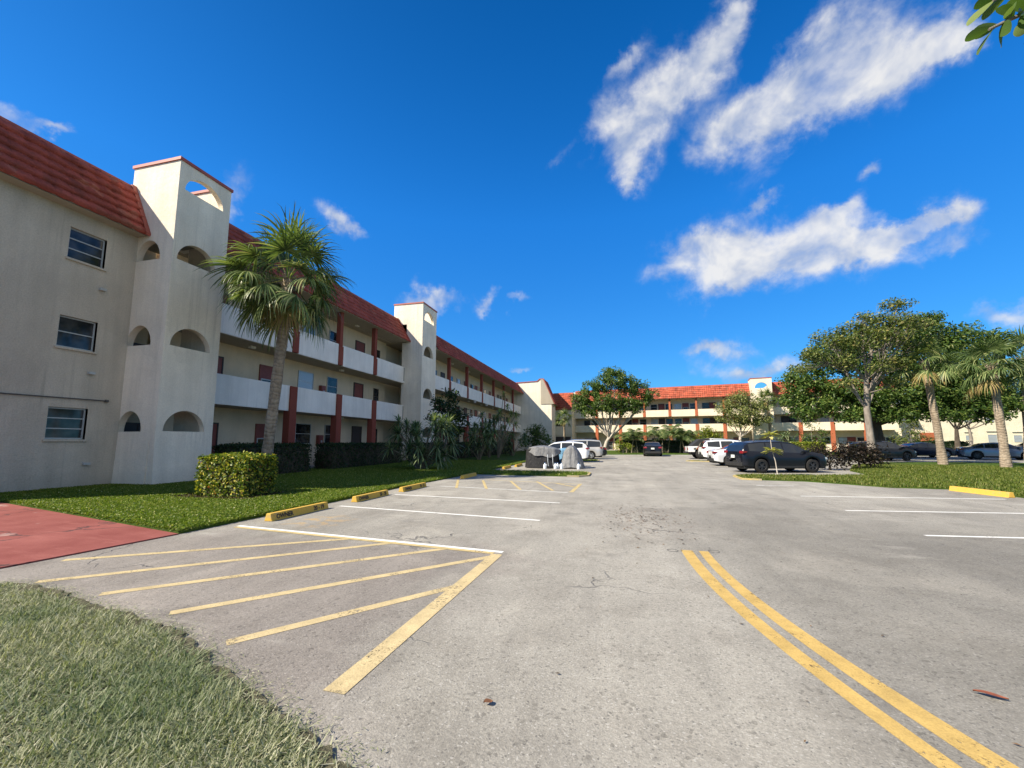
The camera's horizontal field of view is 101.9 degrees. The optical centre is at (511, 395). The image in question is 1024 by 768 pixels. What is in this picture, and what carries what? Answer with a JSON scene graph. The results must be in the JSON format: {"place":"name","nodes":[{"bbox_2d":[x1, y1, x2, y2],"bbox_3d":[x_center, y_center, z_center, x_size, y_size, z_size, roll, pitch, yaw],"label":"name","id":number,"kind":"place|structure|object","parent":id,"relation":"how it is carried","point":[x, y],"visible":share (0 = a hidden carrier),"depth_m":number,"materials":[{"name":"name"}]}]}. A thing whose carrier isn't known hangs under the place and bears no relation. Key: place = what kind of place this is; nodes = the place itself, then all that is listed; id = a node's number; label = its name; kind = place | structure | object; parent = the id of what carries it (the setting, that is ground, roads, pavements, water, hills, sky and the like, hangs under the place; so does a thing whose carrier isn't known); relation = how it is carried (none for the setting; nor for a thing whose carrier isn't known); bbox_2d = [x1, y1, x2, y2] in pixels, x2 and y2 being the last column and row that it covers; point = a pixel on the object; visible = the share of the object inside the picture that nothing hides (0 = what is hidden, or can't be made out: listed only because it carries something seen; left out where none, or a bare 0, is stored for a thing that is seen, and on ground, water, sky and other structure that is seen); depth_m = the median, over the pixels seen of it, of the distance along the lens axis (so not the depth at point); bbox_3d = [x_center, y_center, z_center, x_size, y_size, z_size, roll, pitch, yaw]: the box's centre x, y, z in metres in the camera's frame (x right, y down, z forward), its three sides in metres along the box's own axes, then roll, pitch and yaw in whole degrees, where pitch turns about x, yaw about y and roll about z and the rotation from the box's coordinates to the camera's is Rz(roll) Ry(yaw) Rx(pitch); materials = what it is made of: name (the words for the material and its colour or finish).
{"place":"outdoors","nodes":[
{"label":"outdoors","id":0,"kind":"place"},
{"bbox_2d":[0,502,177,568],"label":"red path","id":1,"kind":"structure","parent":0,"point":[29,535],"depth_m":7.13,"materials":[{"name":"paint"}]},
{"bbox_2d":[0,581,350,767],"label":"foreground lawn","id":2,"kind":"structure","parent":0,"point":[326,748],"depth_m":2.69,"materials":[{"name":"plant"}]},
{"bbox_2d":[0,578,384,767],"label":"clippings","id":3,"kind":"object","parent":2,"relation":"on","point":[307,720],"visible":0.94,"depth_m":2.78,"materials":[{"name":"green plant"}]},
{"bbox_2d":[0,450,833,533],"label":"lawn","id":4,"kind":"structure","parent":0,"point":[519,455],"depth_m":14.91,"materials":[{"name":"plant"}]},
{"bbox_2d":[211,442,312,474],"bbox_3d":[-11.738,3.041,19.782,1.574,1.666,4.872,-2,-7,14],"label":"hedge","id":5,"kind":"object","parent":4,"relation":"on","point":[293,457],"visible":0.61,"depth_m":20.22,"materials":[{"name":"green plant"}]},
{"bbox_2d":[194,202,357,454],"bbox_3d":[-9.472,-2.166,17.256,5.401,11.652,5.588,-2,-7,14],"label":"palm tree","id":6,"kind":"object","parent":4,"relation":"on","point":[287,308],"visible":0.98,"depth_m":16.81,"materials":[{"name":"green plant"}]},
{"bbox_2d":[0,459,597,530],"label":"ground cover","id":7,"kind":"object","parent":4,"relation":"on","point":[151,504],"visible":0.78,"depth_m":11.95,"materials":[{"name":"green plant"}]},
{"bbox_2d":[313,442,402,468],"bbox_3d":[-9.805,3.891,27.504,1.596,1.686,8.269,-2,-7,14],"label":"hedge","id":8,"kind":"object","parent":4,"relation":"on","point":[332,455],"visible":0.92,"depth_m":25.29,"materials":[{"name":"green plant"}]},
{"bbox_2d":[378,412,462,470],"bbox_3d":[-5.169,2.887,24.054,4.852,3.972,3.530,-2,-7,14],"label":"strap leaved shrub","id":9,"kind":"object","parent":4,"relation":"on","point":[419,457],"visible":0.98,"depth_m":23.78,"materials":[{"name":"green plant"}]},
{"bbox_2d":[407,442,454,461],"bbox_3d":[-6.732,4.811,35.557,1.662,1.692,6.803,-2,-7,14],"label":"hedge","id":10,"kind":"object","parent":4,"relation":"on","point":[441,446],"visible":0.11,"depth_m":34.61,"materials":[{"name":"green plant"}]},
{"bbox_2d":[424,387,476,460],"bbox_3d":[-4.946,2.348,33.122,4.343,6.118,2.908,-2,-7,14],"label":"broadleaf tree","id":11,"kind":"object","parent":4,"relation":"on","point":[441,404],"visible":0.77,"depth_m":33.00,"materials":[{"name":"green plant"}]},
{"bbox_2d":[459,420,500,459],"bbox_3d":[-3.021,4.063,37.757,4.334,3.712,3.520,-2,-7,14],"label":"strap leaved shrub","id":12,"kind":"object","parent":4,"relation":"on","point":[482,445],"visible":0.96,"depth_m":37.40,"materials":[{"name":"green plant"}]},
{"bbox_2d":[453,442,513,457],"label":"hedge","id":13,"kind":"object","parent":4,"relation":"on","point":[465,455],"visible":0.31,"depth_m":41.78,"materials":[{"name":"green plant"}]},
{"bbox_2d":[477,408,507,456],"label":"strap leaved shrub","id":14,"kind":"object","parent":4,"relation":"on","point":[496,419],"visible":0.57,"depth_m":42.39,"materials":[{"name":"green plant"}]},
{"bbox_2d":[494,390,520,457],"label":"strap leaved shrub","id":15,"kind":"object","parent":4,"relation":"on","point":[499,447],"visible":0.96,"depth_m":41.24,"materials":[{"name":"green plant"}]},
{"bbox_2d":[496,424,530,455],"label":"strap leaved shrub","id":16,"kind":"object","parent":4,"relation":"on","point":[509,448],"visible":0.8,"depth_m":48.04,"materials":[{"name":"green plant"}]},
{"bbox_2d":[517,423,553,451],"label":"shrub","id":17,"kind":"object","parent":4,"relation":"on","point":[536,432],"visible":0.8,"depth_m":60.26,"materials":[{"name":"green plant"}]},
{"bbox_2d":[555,409,574,440],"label":"palm tree","id":18,"kind":"object","parent":4,"relation":"on","point":[563,421],"visible":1,"depth_m":69.58,"materials":[{"name":"green plant"}]},
{"bbox_2d":[568,365,660,447],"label":"ficus tree","id":19,"kind":"object","parent":4,"relation":"on","point":[610,382],"visible":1,"depth_m":62.50,"materials":[{"name":"green plant"}]},
{"bbox_2d":[611,440,631,452],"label":"shrub","id":20,"kind":"object","parent":4,"relation":"on","point":[620,444],"visible":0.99,"depth_m":57.44,"materials":[{"name":"green plant"}]},
{"bbox_2d":[614,428,650,452],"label":"feather palm","id":21,"kind":"object","parent":4,"relation":"on","point":[630,432],"visible":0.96,"depth_m":60.13,"materials":[{"name":"green plant"}]},
{"bbox_2d":[620,440,688,452],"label":"hedge","id":22,"kind":"object","parent":4,"relation":"on","point":[674,446],"visible":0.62,"depth_m":59.96,"materials":[{"name":"green plant"}]},
{"bbox_2d":[642,424,684,452],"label":"feather palm","id":23,"kind":"object","parent":4,"relation":"on","point":[663,433],"visible":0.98,"depth_m":58.79,"materials":[{"name":"green plant"}]},
{"bbox_2d":[668,428,705,452],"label":"feather palm","id":24,"kind":"object","parent":4,"relation":"on","point":[687,434],"visible":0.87,"depth_m":58.00,"materials":[{"name":"green plant"}]},
{"bbox_2d":[692,425,724,438],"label":"shrub","id":25,"kind":"object","parent":4,"relation":"on","point":[710,431],"visible":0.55,"depth_m":63.08,"materials":[{"name":"green plant"}]},
{"bbox_2d":[713,388,773,440],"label":"shade tree","id":26,"kind":"object","parent":4,"relation":"on","point":[742,420],"visible":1,"depth_m":64.81,"materials":[{"name":"green plant"}]},
{"bbox_2d":[756,387,777,438],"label":"palm tree","id":27,"kind":"object","parent":4,"relation":"on","point":[762,395],"visible":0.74,"depth_m":65.51,"materials":[{"name":"green plant"}]},
{"bbox_2d":[777,431,804,441],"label":"strap leaved shrub","id":28,"kind":"object","parent":4,"relation":"on","point":[783,435],"visible":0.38,"depth_m":58.81,"materials":[{"name":"green plant"}]},
{"bbox_2d":[783,441,826,451],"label":"hedge","id":29,"kind":"object","parent":4,"relation":"on","point":[804,445],"visible":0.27,"depth_m":53.34,"materials":[{"name":"green plant"}]},
{"bbox_2d":[792,418,832,443],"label":"shrub","id":30,"kind":"object","parent":4,"relation":"on","point":[818,432],"visible":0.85,"depth_m":57.33,"materials":[{"name":"green plant"}]},
{"bbox_2d":[919,433,933,440],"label":"service screen","id":31,"kind":"object","parent":4,"relation":"on","point":[928,435],"visible":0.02,"depth_m":62.29,"materials":[{"name":"orange metal"}]},
{"bbox_2d":[910,440,968,448],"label":"hedge","id":32,"kind":"object","parent":4,"relation":"on","point":[949,444],"visible":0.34,"depth_m":55.02,"materials":[{"name":"green plant"}]},
{"bbox_2d":[958,408,1019,445],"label":"street tree","id":33,"kind":"object","parent":4,"relation":"on","point":[970,435],"depth_m":52.72,"materials":[{"name":"grey plant"}]},
{"bbox_2d":[0,456,1023,767],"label":"parking lot","id":34,"kind":"structure","parent":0,"point":[412,628],"depth_m":3.87,"materials":[{"name":"grey asphalt"}]},
{"bbox_2d":[264,502,328,520],"bbox_3d":[-4.738,2.569,9.255,0.201,0.153,1.730,-2,-7,14],"label":"wheel stop","id":35,"kind":"object","parent":34,"relation":"on","point":[286,513],"visible":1,"depth_m":9.06,"materials":[{"name":"yellow paint"}]},
{"bbox_2d":[351,490,388,501],"bbox_3d":[-4.024,2.862,11.869,0.201,0.153,1.620,-2,-7,14],"label":"wheel stop","id":36,"kind":"object","parent":34,"relation":"on","point":[367,496],"visible":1,"depth_m":11.69,"materials":[{"name":"yellow paint"}]},
{"bbox_2d":[398,482,426,491],"bbox_3d":[-3.367,3.121,14.174,0.201,0.153,1.700,-2,-7,14],"label":"wheel stop","id":37,"kind":"object","parent":34,"relation":"on","point":[412,487],"visible":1,"depth_m":13.97,"materials":[{"name":"yellow paint"}]},
{"bbox_2d":[460,472,476,478],"bbox_3d":[-1.973,3.659,18.976,0.201,0.153,1.750,-2,-7,14],"label":"wheel stop","id":38,"kind":"object","parent":34,"relation":"on","point":[469,475],"visible":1,"depth_m":18.72,"materials":[{"name":"yellow paint"}]},
{"bbox_2d":[525,446,560,467],"bbox_3d":[1.925,3.799,25.834,2.241,1.349,1.610,-2,-7,14],"label":"covered motorcycle","id":39,"kind":"object","parent":34,"relation":"on","point":[539,456],"visible":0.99,"depth_m":25.32,"materials":[{"name":"fabric"}]},
{"bbox_2d":[559,448,565,463],"bbox_3d":[3.582,4.040,27.272,1.406,1.190,1.134,-2,-7,14],"label":"covered motorcycle","id":40,"kind":"object","parent":34,"relation":"on","point":[561,454],"visible":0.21,"depth_m":26.87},
{"bbox_2d":[549,441,589,459],"bbox_3d":[4.013,4.582,33.941,4.615,1.659,2.247,-2,-7,14],"label":"parked hatchback","id":41,"kind":"object","parent":34,"relation":"on","point":[583,448],"visible":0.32,"depth_m":33.00,"materials":[{"name":"white paint"}]},
{"bbox_2d":[561,445,584,467],"bbox_3d":[3.724,3.768,25.607,1.543,1.380,1.620,-2,-7,14],"label":"covered motorcycle","id":42,"kind":"object","parent":34,"relation":"on","point":[572,457],"visible":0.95,"depth_m":25.01,"materials":[{"name":"silver fabric"}]},
{"bbox_2d":[567,472,590,476],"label":"kerb","id":43,"kind":"structure","parent":34,"relation":"on","point":[589,474],"depth_m":19.16,"materials":[{"name":"yellow concrete"}]},
{"bbox_2d":[568,439,603,458],"bbox_3d":[6.086,5.138,39.996,5.297,1.904,2.404,-2,-7,14],"label":"parked minivan","id":44,"kind":"object","parent":34,"relation":"on","point":[596,448],"visible":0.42,"depth_m":38.68,"materials":[{"name":"white metal"}]},
{"bbox_2d":[606,455,691,455],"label":"kerb","id":45,"kind":"structure","parent":34,"relation":"on","point":[648,455],"depth_m":48.20,"materials":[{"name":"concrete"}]},
{"bbox_2d":[641,442,662,455],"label":"parked sedan","id":46,"kind":"object","parent":34,"relation":"on","point":[652,448],"visible":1,"depth_m":46.24,"materials":[{"name":"black paint"}]},
{"bbox_2d":[683,438,726,458],"bbox_3d":[19.376,5.070,39.588,5.480,1.949,2.162,-1,-7,12],"label":"car","id":47,"kind":"object","parent":34,"relation":"on","point":[691,449],"visible":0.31,"depth_m":39.25,"materials":[{"name":"white paint"}]},
{"bbox_2d":[706,445,727,465],"bbox_3d":[16.063,4.022,28.199,4.939,1.493,2.225,-1,-7,11],"label":"parked sedan","id":48,"kind":"object","parent":34,"relation":"on","point":[718,456],"visible":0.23,"depth_m":27.84,"materials":[{"name":"silver metal"}]},
{"bbox_2d":[697,439,740,458],"bbox_3d":[18.185,4.515,34.249,5.035,1.862,2.352,-1,-7,12],"label":"parked suv","id":49,"kind":"object","parent":34,"relation":"on","point":[703,447],"visible":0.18,"depth_m":33.84,"materials":[{"name":"white paint"}]},
{"bbox_2d":[733,474,761,479],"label":"kerb","id":50,"kind":"structure","parent":34,"relation":"on","point":[739,477],"depth_m":17.70,"materials":[{"name":"yellow concrete"}]},
{"bbox_2d":[724,439,827,472],"bbox_3d":[14.220,3.256,22.471,4.699,1.738,2.195,0,-6,-3],"label":"parked suv","id":51,"kind":"object","parent":34,"relation":"on","point":[743,455],"visible":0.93,"depth_m":21.62,"materials":[{"name":"blue paint"}]},
{"bbox_2d":[556,503,1021,745],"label":"leaf litter","id":52,"kind":"object","parent":34,"relation":"on","point":[685,568],"visible":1,"depth_m":7.69,"materials":[{"name":"brown plant"}]},
{"bbox_2d":[849,440,916,460],"bbox_3d":[32.370,4.816,36.379,4.699,1.738,2.195,0,-6,0],"label":"parked suv","id":53,"kind":"object","parent":34,"relation":"on","point":[903,453],"visible":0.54,"depth_m":35.50,"materials":[{"name":"black paint"}]},
{"bbox_2d":[899,442,955,457],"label":"parked sedan","id":54,"kind":"object","parent":34,"relation":"on","point":[924,449],"visible":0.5,"depth_m":42.40,"materials":[{"name":"blue paint"}]},
{"bbox_2d":[949,486,1014,497],"bbox_3d":[14.477,2.973,12.851,0.201,0.153,1.800,-1,-6,5],"label":"wheel stop","id":55,"kind":"object","parent":34,"relation":"on","point":[984,492],"visible":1,"depth_m":12.70,"materials":[{"name":"yellow paint"}]},
{"bbox_2d":[954,442,1023,459],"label":"parked sedan","id":56,"kind":"object","parent":34,"relation":"on","point":[982,450],"visible":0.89,"depth_m":37.92,"materials":[{"name":"blue paint"}]},
{"bbox_2d":[973,689,1008,699],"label":"fallen leaf","id":57,"kind":"object","parent":34,"relation":"on","point":[990,693],"visible":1,"depth_m":2.62,"materials":[{"name":"brown plant"}]},
{"bbox_2d":[0,0,1023,392],"label":"sky","id":58,"kind":"structure","parent":0,"point":[666,193],"materials":[{"name":"blue"}]},
{"bbox_2d":[736,462,1023,497],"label":"lawn","id":59,"kind":"structure","parent":0,"point":[965,463],"depth_m":18.94,"materials":[{"name":"plant"}]},
{"bbox_2d":[761,430,782,473],"bbox_3d":[12.445,2.763,19.761,0.978,2.217,0.927,4,-7,-29],"label":"sapling","id":60,"kind":"object","parent":59,"relation":"on","point":[772,449],"visible":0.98,"depth_m":19.81,"materials":[{"name":"green plant"}]},
{"bbox_2d":[830,440,892,467],"bbox_3d":[21.012,3.579,24.802,4.196,1.815,2.312,2,-7,-18],"label":"shrub","id":61,"kind":"object","parent":59,"relation":"on","point":[872,456],"visible":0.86,"depth_m":24.54,"materials":[{"name":"brown plant"}]},
{"bbox_2d":[848,441,882,462],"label":"shrub","id":62,"kind":"object","parent":59,"relation":"on","point":[865,451],"visible":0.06,"depth_m":29.15,"materials":[{"name":"brown plant"}]},
{"bbox_2d":[786,296,945,463],"bbox_3d":[26.212,-1.219,30.350,10.244,12.590,4.091,-2,-7,14],"label":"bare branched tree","id":63,"kind":"object","parent":59,"relation":"on","point":[894,322],"visible":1,"depth_m":30.46,"materials":[{"name":"plant"}]},
{"bbox_2d":[884,332,966,464],"bbox_3d":[29.880,0.018,29.995,4.672,10.151,4.557,-2,-7,14],"label":"palm tree","id":64,"kind":"object","parent":59,"relation":"on","point":[925,374],"visible":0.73,"depth_m":29.43,"materials":[{"name":"green plant"}]},
{"bbox_2d":[947,331,1023,466],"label":"palm tree","id":65,"kind":"object","parent":59,"relation":"on","point":[990,378],"visible":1,"depth_m":25.47,"materials":[{"name":"green plant"}]},
{"bbox_2d":[885,420,934,444],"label":"shrub","id":66,"kind":"object","parent":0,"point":[915,437],"visible":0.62,"depth_m":57.92,"materials":[{"name":"green plant"}]},
{"bbox_2d":[898,395,1022,445],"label":"apartment building","id":67,"kind":"structure","parent":0,"point":[986,433],"depth_m":62.69,"materials":[{"name":"paint"}]},
{"bbox_2d":[988,435,997,442],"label":"window","id":68,"kind":"structure","parent":67,"relation":"in","point":[991,438],"depth_m":62.29,"materials":[{"name":"glass"}]},
{"bbox_2d":[1013,435,1022,441],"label":"window","id":69,"kind":"structure","parent":67,"relation":"in","point":[1017,438],"depth_m":61.68,"materials":[{"name":"glass"}]},
{"bbox_2d":[965,0,1023,54],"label":"leafy branch","id":70,"kind":"object","parent":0,"point":[1007,11],"visible":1,"depth_m":2.31,"materials":[{"name":"green plant"}]},
{"label":"ground","id":71,"kind":"structure","parent":0,"visible":0},
{"bbox_2d":[0,116,557,491],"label":"apartment building","id":72,"kind":"structure","parent":71,"relation":"on","point":[128,355],"depth_m":15.91,"materials":[{"name":"paint"}]},
{"bbox_2d":[44,407,85,438],"bbox_3d":[-15.194,0.951,14.081,0.100,1.050,1.040,-2,-7,14],"label":"window","id":73,"kind":"structure","parent":72,"relation":"in","point":[62,423],"depth_m":14.08,"materials":[{"name":"glass"}]},
{"bbox_2d":[56,315,95,351],"bbox_3d":[-15.194,-2.135,14.427,0.100,1.060,1.040,-2,-7,14],"label":"window","id":74,"kind":"structure","parent":72,"relation":"in","point":[74,333],"depth_m":14.43,"materials":[{"name":"glass"}]},
{"bbox_2d":[67,228,104,267],"bbox_3d":[-15.194,-5.216,14.773,0.100,1.080,1.040,-2,-7,14],"label":"window","id":75,"kind":"structure","parent":72,"relation":"in","point":[84,247],"depth_m":14.78,"materials":[{"name":"glass"}]},
{"bbox_2d":[124,422,139,431],"bbox_3d":[-16.100,2.277,17.471,0.130,2.270,0.590,-2,-7,14],"label":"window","id":76,"kind":"structure","parent":72,"relation":"in","point":[129,426],"depth_m":17.56,"materials":[{"name":"black glass"}]},
{"bbox_2d":[211,422,218,452],"bbox_3d":[-15.276,2.578,20.782,0.130,2.470,1.040,-2,-7,14],"label":"door","id":77,"kind":"structure","parent":72,"relation":"in","point":[215,425],"depth_m":21.20,"materials":[{"name":"red wood"}]},
{"bbox_2d":[217,356,223,373],"bbox_3d":[-15.276,-0.841,21.166,0.130,2.470,1.040,-2,-7,14],"label":"door","id":78,"kind":"structure","parent":72,"relation":"in","point":[220,359],"depth_m":21.61,"materials":[{"name":"red metal"}]},
{"bbox_2d":[254,424,264,443],"bbox_3d":[-14.458,2.921,24.064,0.130,2.520,1.140,-2,-7,14],"label":"door","id":79,"kind":"structure","parent":72,"relation":"in","point":[259,428],"depth_m":23.86,"materials":[{"name":"wood"}]},
{"bbox_2d":[258,364,272,381],"bbox_3d":[-14.458,-0.498,24.448,0.130,2.520,1.140,-2,-7,14],"label":"door","id":80,"kind":"structure","parent":72,"relation":"in","point":[265,372],"depth_m":24.38,"materials":[{"name":"wood"}]},
{"bbox_2d":[295,423,310,443],"bbox_3d":[-13.720,2.512,27.192,0.090,1.330,1.400,-2,-7,14],"label":"window","id":81,"kind":"structure","parent":72,"relation":"in","point":[303,431],"depth_m":27.22,"materials":[{"name":"glass"}]},
{"bbox_2d":[297,370,313,389],"bbox_3d":[-13.720,-0.907,27.575,0.090,1.330,1.400,-2,-7,14],"label":"window","id":82,"kind":"structure","parent":72,"relation":"in","point":[305,379],"depth_m":27.55,"materials":[{"name":"blue glass"}]},
{"bbox_2d":[324,425,329,442],"bbox_3d":[-13.082,2.788,29.749,0.090,1.350,1.100,-2,-7,14],"label":"window","id":83,"kind":"structure","parent":72,"relation":"in","point":[327,427],"depth_m":29.49,"materials":[{"name":"glass"}]},
{"bbox_2d":[326,376,337,393],"bbox_3d":[-13.082,-0.630,30.133,0.090,1.350,1.100,-2,-7,14],"label":"window","id":84,"kind":"structure","parent":72,"relation":"in","point":[332,382],"depth_m":30.08,"materials":[{"name":"glass"}]},
{"bbox_2d":[329,330,336,342],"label":"window","id":85,"kind":"structure","parent":72,"relation":"in","point":[332,334],"depth_m":30.32,"materials":[{"name":"glass"}]},
{"bbox_2d":[351,426,361,442],"bbox_3d":[-12.293,3.795,32.757,0.130,2.720,1.240,-2,-7,14],"label":"door","id":86,"kind":"structure","parent":72,"relation":"in","point":[356,435],"depth_m":32.81,"materials":[{"name":"grey metal"}]},
{"bbox_2d":[353,382,363,397],"bbox_3d":[-12.293,0.376,33.140,0.130,2.720,1.240,-2,-7,14],"label":"door","id":87,"kind":"structure","parent":72,"relation":"in","point":[358,388],"depth_m":33.19,"materials":[{"name":"red wood"}]},
{"bbox_2d":[355,340,364,352],"bbox_3d":[-12.293,-3.002,33.519,0.130,2.720,1.240,-2,-7,14],"label":"door","id":88,"kind":"structure","parent":72,"relation":"in","point":[359,346],"depth_m":33.53,"materials":[{"name":"red wood"}]},
{"bbox_2d":[373,388,378,400],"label":"window","id":89,"kind":"structure","parent":72,"relation":"in","point":[375,391],"depth_m":35.60,"materials":[{"name":"black glass"}]},
{"bbox_2d":[553,377,902,451],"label":"apartment building","id":90,"kind":"structure","parent":71,"relation":"on","point":[689,407],"depth_m":72.71,"materials":[{"name":"paint"}]},
{"bbox_2d":[608,438,613,449],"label":"door","id":91,"kind":"structure","parent":90,"relation":"in","point":[610,442],"depth_m":79.15,"materials":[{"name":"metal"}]},
{"bbox_2d":[682,403,688,409],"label":"door","id":92,"kind":"structure","parent":90,"relation":"in","point":[684,405],"depth_m":74.82,"materials":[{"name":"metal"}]},
{"bbox_2d":[709,402,715,408],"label":"door","id":93,"kind":"structure","parent":90,"relation":"in","point":[711,404],"depth_m":73.14,"materials":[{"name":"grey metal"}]},
{"bbox_2d":[781,416,788,422],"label":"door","id":94,"kind":"structure","parent":90,"relation":"in","point":[784,419],"depth_m":68.77,"materials":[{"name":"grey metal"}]},
{"bbox_2d":[838,437,847,443],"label":"window","id":95,"kind":"structure","parent":90,"relation":"in","point":[840,439],"depth_m":65.51,"materials":[{"name":"grey glass"}]},
{"bbox_2d":[847,437,855,446],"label":"door","id":96,"kind":"structure","parent":90,"relation":"in","point":[851,439],"depth_m":65.13,"materials":[{"name":"metal"}]},
{"bbox_2d":[808,440,860,469],"bbox_3d":[18.291,3.479,23.969,2.913,1.829,2.248,-2,-7,14],"label":"shrub","id":97,"kind":"object","parent":71,"relation":"on","point":[820,449],"visible":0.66,"depth_m":23.76,"materials":[{"name":"brown plant"}]},
{"bbox_2d":[774,310,1023,459],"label":"ficus tree","id":98,"kind":"object","parent":71,"relation":"on","point":[912,404],"visible":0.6,"depth_m":37.24,"materials":[{"name":"green plant"}]},
{"bbox_2d":[942,371,1020,455],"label":"shade tree","id":99,"kind":"object","parent":71,"relation":"on","point":[956,427],"visible":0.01,"depth_m":46.94,"materials":[{"name":"green plant"}]},
{"bbox_2d":[979,325,1023,456],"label":"palm tree","id":100,"kind":"object","parent":71,"relation":"on","point":[1019,339],"visible":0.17,"depth_m":35.89,"materials":[{"name":"green plant"}]},
{"label":"mulch bed","id":101,"kind":"structure","parent":0,"visible":0},
{"bbox_2d":[165,489,305,500],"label":"mulch","id":102,"kind":"object","parent":101,"relation":"on","point":[235,497],"visible":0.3,"depth_m":11.74,"materials":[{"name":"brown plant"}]},
{"bbox_2d":[194,450,278,497],"bbox_3d":[-8.225,2.339,12.406,2.017,1.395,1.433,-2,-7,14],"label":"bush","id":103,"kind":"object","parent":101,"relation":"on","point":[245,474],"visible":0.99,"depth_m":11.94,"materials":[{"name":"green plant"}]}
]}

